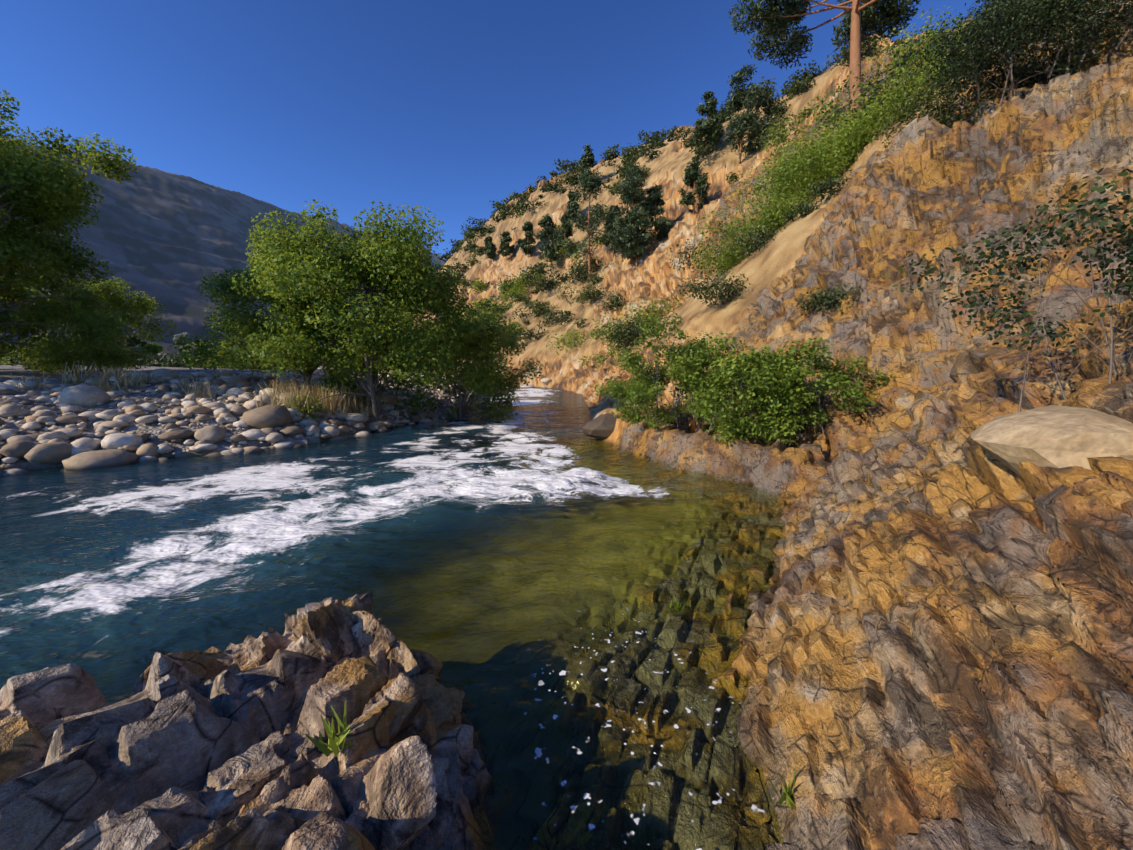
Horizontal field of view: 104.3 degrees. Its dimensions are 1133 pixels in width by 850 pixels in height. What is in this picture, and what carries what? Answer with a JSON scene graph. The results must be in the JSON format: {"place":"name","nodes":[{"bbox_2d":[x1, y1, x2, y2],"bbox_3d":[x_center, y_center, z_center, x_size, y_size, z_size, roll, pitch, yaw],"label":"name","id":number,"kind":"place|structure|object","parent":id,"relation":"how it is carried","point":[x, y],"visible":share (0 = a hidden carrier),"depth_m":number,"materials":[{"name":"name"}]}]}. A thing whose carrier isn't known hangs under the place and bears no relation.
{"place":"outdoors","nodes":[
{"label":"outdoors","id":0,"kind":"place"},
{"bbox_2d":[0,385,783,849],"bbox_3d":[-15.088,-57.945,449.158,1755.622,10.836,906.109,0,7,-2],"label":"river water","id":1,"kind":"structure","parent":0,"point":[114,581],"depth_m":7.21,"materials":[{"name":"blue liquid"}]},
{"bbox_2d":[0,0,989,258],"label":"sky","id":2,"kind":"structure","parent":0,"point":[449,108],"materials":[{"name":"blue"}]},
{"bbox_2d":[0,0,1132,849],"bbox_3d":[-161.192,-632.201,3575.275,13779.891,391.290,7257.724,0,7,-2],"label":"rocky terrain","id":3,"kind":"structure","parent":0,"point":[932,636],"depth_m":3.73,"materials":[{"name":"brown stone"}]},
{"bbox_2d":[0,227,45,331],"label":"tree","id":4,"kind":"object","parent":3,"relation":"on","point":[32,289],"visible":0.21,"depth_m":23.14,"materials":[{"name":"green plant"}]},
{"bbox_2d":[0,86,140,374],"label":"tree","id":5,"kind":"object","parent":3,"relation":"on","point":[38,176],"visible":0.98,"depth_m":18.93,"materials":[{"name":"green plant"}]},
{"bbox_2d":[0,296,148,371],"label":"tree","id":6,"kind":"object","parent":3,"relation":"on","point":[109,358],"visible":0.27,"depth_m":23.89,"materials":[{"name":"green plant"}]},
{"bbox_2d":[9,270,177,370],"bbox_3d":[-29.289,-6.313,27.630,7.557,6.829,7.450,-6,9,-39],"label":"tree","id":7,"kind":"object","parent":3,"relation":"on","point":[142,307],"visible":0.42,"depth_m":27.16,"materials":[{"name":"green plant"}]},
{"bbox_2d":[116,335,146,346],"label":"bush","id":8,"kind":"object","parent":3,"relation":"on","point":[134,340],"visible":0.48,"depth_m":141.92,"materials":[{"name":"green plant"}]},
{"bbox_2d":[140,343,162,355],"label":"bush","id":9,"kind":"object","parent":3,"relation":"on","point":[152,347],"visible":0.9,"depth_m":145.64,"materials":[{"name":"green plant"}]},
{"bbox_2d":[0,339,326,369],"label":"green shrubs","id":10,"kind":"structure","parent":3,"relation":"on","point":[216,363],"depth_m":42.11,"materials":[{"name":"green plant"}]},
{"bbox_2d":[0,340,342,370],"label":"shrubs","id":11,"kind":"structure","parent":3,"relation":"on","point":[154,361],"depth_m":61.66,"materials":[{"name":"green plant"}]},
{"bbox_2d":[173,333,189,349],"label":"bush","id":12,"kind":"object","parent":3,"relation":"on","point":[176,338],"visible":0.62,"depth_m":155.74,"materials":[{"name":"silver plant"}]},
{"bbox_2d":[8,361,377,416],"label":"dry grass","id":13,"kind":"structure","parent":3,"relation":"on","point":[332,403],"depth_m":17.84,"materials":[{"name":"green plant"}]},
{"bbox_2d":[195,340,212,347],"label":"bush","id":14,"kind":"object","parent":3,"relation":"on","point":[204,343],"visible":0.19,"depth_m":160.28,"materials":[{"name":"green plant"}]},
{"bbox_2d":[0,376,472,468],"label":"pebble bar","id":15,"kind":"object","parent":3,"relation":"on","point":[98,434],"visible":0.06,"depth_m":14.59,"materials":[{"name":"grey stone"}]},
{"bbox_2d":[0,366,502,475],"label":"cobbles","id":16,"kind":"object","parent":3,"relation":"on","point":[269,421],"visible":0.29,"depth_m":14.74,"materials":[{"name":"grey stone"}]},
{"bbox_2d":[0,378,551,458],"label":"boulders","id":17,"kind":"object","parent":3,"relation":"on","point":[20,449],"visible":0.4,"depth_m":12.51,"materials":[{"name":"grey stone"}]},
{"bbox_2d":[167,219,400,385],"bbox_3d":[-12.607,-5.173,20.713,8.968,7.775,7.134,3,8,21],"label":"tree","id":18,"kind":"object","parent":3,"relation":"on","point":[245,328],"visible":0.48,"depth_m":18.85,"materials":[{"name":"green plant"}]},
{"bbox_2d":[231,199,481,421],"bbox_3d":[-8.521,-4.707,19.150,9.402,9.241,10.623,0,7,-2],"label":"tree","id":19,"kind":"object","parent":3,"relation":"on","point":[395,267],"visible":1,"depth_m":17.36,"materials":[{"name":"green plant"}]},
{"bbox_2d":[382,309,544,420],"bbox_3d":[-5.544,-2.604,22.570,7.472,6.554,7.153,2,7,19],"label":"tree","id":20,"kind":"object","parent":3,"relation":"on","point":[489,377],"visible":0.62,"depth_m":22.23,"materials":[{"name":"green plant"}]},
{"bbox_2d":[483,236,497,258],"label":"tree","id":21,"kind":"object","parent":3,"relation":"on","point":[490,249],"visible":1,"depth_m":115.05,"materials":[{"name":"green plant"}]},
{"bbox_2d":[497,231,515,260],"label":"tree","id":22,"kind":"object","parent":3,"relation":"on","point":[505,243],"visible":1,"depth_m":107.40,"materials":[{"name":"green plant"}]},
{"bbox_2d":[515,221,535,257],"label":"ridge pine","id":23,"kind":"object","parent":3,"relation":"on","point":[528,239],"visible":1,"depth_m":99.00,"materials":[{"name":"green plant"}]},
{"bbox_2d":[533,214,560,264],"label":"ridge pine","id":24,"kind":"object","parent":3,"relation":"on","point":[546,223],"visible":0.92,"depth_m":88.47,"materials":[{"name":"green plant"}]},
{"bbox_2d":[304,594,795,810],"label":"grass tufts","id":25,"kind":"object","parent":3,"relation":"on","point":[335,741],"depth_m":2.29,"materials":[{"name":"green plant"}]},
{"bbox_2d":[551,213,577,259],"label":"ridge pine","id":26,"kind":"object","parent":3,"relation":"on","point":[561,236],"visible":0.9,"depth_m":86.89,"materials":[{"name":"green plant"}]},
{"bbox_2d":[565,190,579,219],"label":"tree","id":27,"kind":"object","parent":3,"relation":"on","point":[572,207],"visible":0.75,"depth_m":99.31,"materials":[{"name":"green plant"}]},
{"bbox_2d":[561,167,610,279],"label":"ridge pine","id":28,"kind":"object","parent":3,"relation":"on","point":[590,183],"visible":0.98,"depth_m":69.29,"materials":[{"name":"green plant"}]},
{"bbox_2d":[577,144,596,179],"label":"tree","id":29,"kind":"object","parent":3,"relation":"on","point":[586,161],"visible":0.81,"depth_m":102.98,"materials":[{"name":"green plant"}]},
{"bbox_2d":[582,414,620,439],"bbox_3d":[1.429,0.072,16.443,1.718,1.001,1.600,0,7,-2],"label":"ledge boulder","id":30,"kind":"object","parent":3,"relation":"on","point":[602,426],"visible":0.67,"depth_m":15.87,"materials":[{"name":"grey stone"}]},
{"bbox_2d":[600,205,620,256],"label":"ridge pine","id":31,"kind":"object","parent":3,"relation":"on","point":[610,218],"visible":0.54,"depth_m":70.33,"materials":[{"name":"green plant"}]},
{"bbox_2d":[594,357,655,423],"bbox_3d":[2.128,-1.097,15.102,2.283,2.576,2.356,0,7,-2],"label":"bush","id":32,"kind":"object","parent":3,"relation":"on","point":[635,417],"visible":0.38,"depth_m":15.00,"materials":[{"name":"green plant"}]},
{"bbox_2d":[603,170,653,263],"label":"slope pine","id":33,"kind":"object","parent":3,"relation":"on","point":[620,236],"visible":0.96,"depth_m":62.37,"materials":[{"name":"green plant"}]},
{"bbox_2d":[619,166,646,209],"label":"ridge pine","id":34,"kind":"object","parent":3,"relation":"on","point":[641,191],"visible":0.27,"depth_m":72.23,"materials":[{"name":"green plant"}]},
{"bbox_2d":[620,221,652,266],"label":"slope pine","id":35,"kind":"object","parent":3,"relation":"on","point":[635,249],"visible":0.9,"depth_m":62.45,"materials":[{"name":"green plant"}]},
{"bbox_2d":[607,313,703,430],"bbox_3d":[2.550,-1.407,13.075,2.613,3.703,3.040,0,7,-2],"label":"bush","id":36,"kind":"object","parent":3,"relation":"on","point":[630,359],"visible":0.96,"depth_m":12.75,"materials":[{"name":"green plant"}]},
{"bbox_2d":[641,183,673,244],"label":"ridge pine","id":37,"kind":"object","parent":3,"relation":"on","point":[657,202],"visible":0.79,"depth_m":64.13,"materials":[{"name":"green plant"}]},
{"bbox_2d":[355,11,982,350],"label":"hillside scrub","id":38,"kind":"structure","parent":3,"relation":"on","point":[655,141],"depth_m":66.22,"materials":[{"name":"green plant"}]},
{"bbox_2d":[631,331,723,432],"bbox_3d":[3.582,-1.311,13.741,2.931,3.236,2.356,-3,8,-24],"label":"bush","id":39,"kind":"object","parent":3,"relation":"on","point":[688,347],"visible":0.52,"depth_m":13.46,"materials":[{"name":"green plant"}]},
{"bbox_2d":[379,7,996,368],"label":"shrubs","id":40,"kind":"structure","parent":3,"relation":"on","point":[821,160],"depth_m":25.33,"materials":[{"name":"green plant"}]},
{"bbox_2d":[678,155,711,214],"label":"ridge pine","id":41,"kind":"object","parent":3,"relation":"on","point":[693,178],"visible":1,"depth_m":62.99,"materials":[{"name":"green plant"}]},
{"bbox_2d":[670,341,722,410],"bbox_3d":[4.386,-1.455,14.459,1.969,2.634,2.936,4,8,28],"label":"bush","id":42,"kind":"object","parent":3,"relation":"on","point":[681,386],"visible":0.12,"depth_m":14.27,"materials":[{"name":"green plant"}]},
{"bbox_2d":[689,90,724,155],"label":"slope pine","id":43,"kind":"object","parent":3,"relation":"on","point":[710,110],"visible":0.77,"depth_m":72.07,"materials":[{"name":"green plant"}]},
{"bbox_2d":[681,330,784,438],"bbox_3d":[4.084,-0.945,11.792,3.003,3.136,2.750,-3,8,-24],"label":"bush","id":44,"kind":"object","parent":3,"relation":"on","point":[704,402],"visible":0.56,"depth_m":11.52,"materials":[{"name":"green plant"}]},
{"bbox_2d":[403,0,1077,357],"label":"shrubs","id":45,"kind":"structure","parent":3,"relation":"on","point":[584,294],"depth_m":64.94,"materials":[{"name":"green plant"}]},
{"bbox_2d":[724,64,770,162],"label":"slope pine","id":46,"kind":"object","parent":3,"relation":"on","point":[739,123],"visible":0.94,"depth_m":66.32,"materials":[{"name":"green plant"}]},
{"bbox_2d":[707,346,814,436],"bbox_3d":[5.272,-0.914,11.682,2.712,2.313,3.055,0,7,-2],"label":"shrub","id":47,"kind":"object","parent":3,"relation":"on","point":[748,359],"visible":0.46,"depth_m":11.14,"materials":[{"name":"green plant"}]},
{"bbox_2d":[709,341,825,447],"bbox_3d":[5.112,-0.715,11.184,3.136,2.795,2.000,-6,9,-40],"label":"shrub","id":48,"kind":"object","parent":3,"relation":"on","point":[772,431],"visible":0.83,"depth_m":10.76,"materials":[{"name":"green plant"}]},
{"bbox_2d":[728,0,920,119],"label":"tall pine","id":49,"kind":"object","parent":3,"relation":"on","point":[776,18],"visible":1,"depth_m":41.27,"materials":[{"name":"green plant"}]},
{"bbox_2d":[757,337,893,433],"bbox_3d":[6.404,-0.859,10.893,2.989,2.593,2.580,-7,10,-43],"label":"shrub","id":50,"kind":"object","parent":3,"relation":"on","point":[835,378],"visible":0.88,"depth_m":10.54,"materials":[{"name":"green plant"}]},
{"bbox_2d":[970,0,1017,51],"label":"shrub","id":51,"kind":"object","parent":3,"relation":"on","point":[987,13],"visible":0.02,"depth_m":22.53,"materials":[{"name":"green plant"}]},
{"bbox_2d":[885,167,1132,411],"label":"shrub","id":52,"kind":"object","parent":3,"relation":"on","point":[1100,204],"visible":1,"depth_m":4.18,"materials":[{"name":"green plant"}]},
{"bbox_2d":[904,0,1127,125],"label":"shrub","id":53,"kind":"object","parent":3,"relation":"on","point":[1012,50],"visible":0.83,"depth_m":15.98,"materials":[{"name":"green plant"}]},
{"bbox_2d":[920,0,1132,106],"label":"shrub","id":54,"kind":"object","parent":3,"relation":"on","point":[1043,53],"visible":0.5,"depth_m":16.16,"materials":[{"name":"green plant"}]},
{"bbox_2d":[955,0,1132,86],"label":"shrub","id":55,"kind":"object","parent":3,"relation":"on","point":[1123,22],"visible":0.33,"depth_m":15.52,"materials":[{"name":"green plant"}]},
{"bbox_2d":[970,405,1132,475],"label":"boulder","id":56,"kind":"object","parent":3,"relation":"on","point":[1055,436],"visible":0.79,"depth_m":3.37,"materials":[{"name":"beige stone"}]}
]}

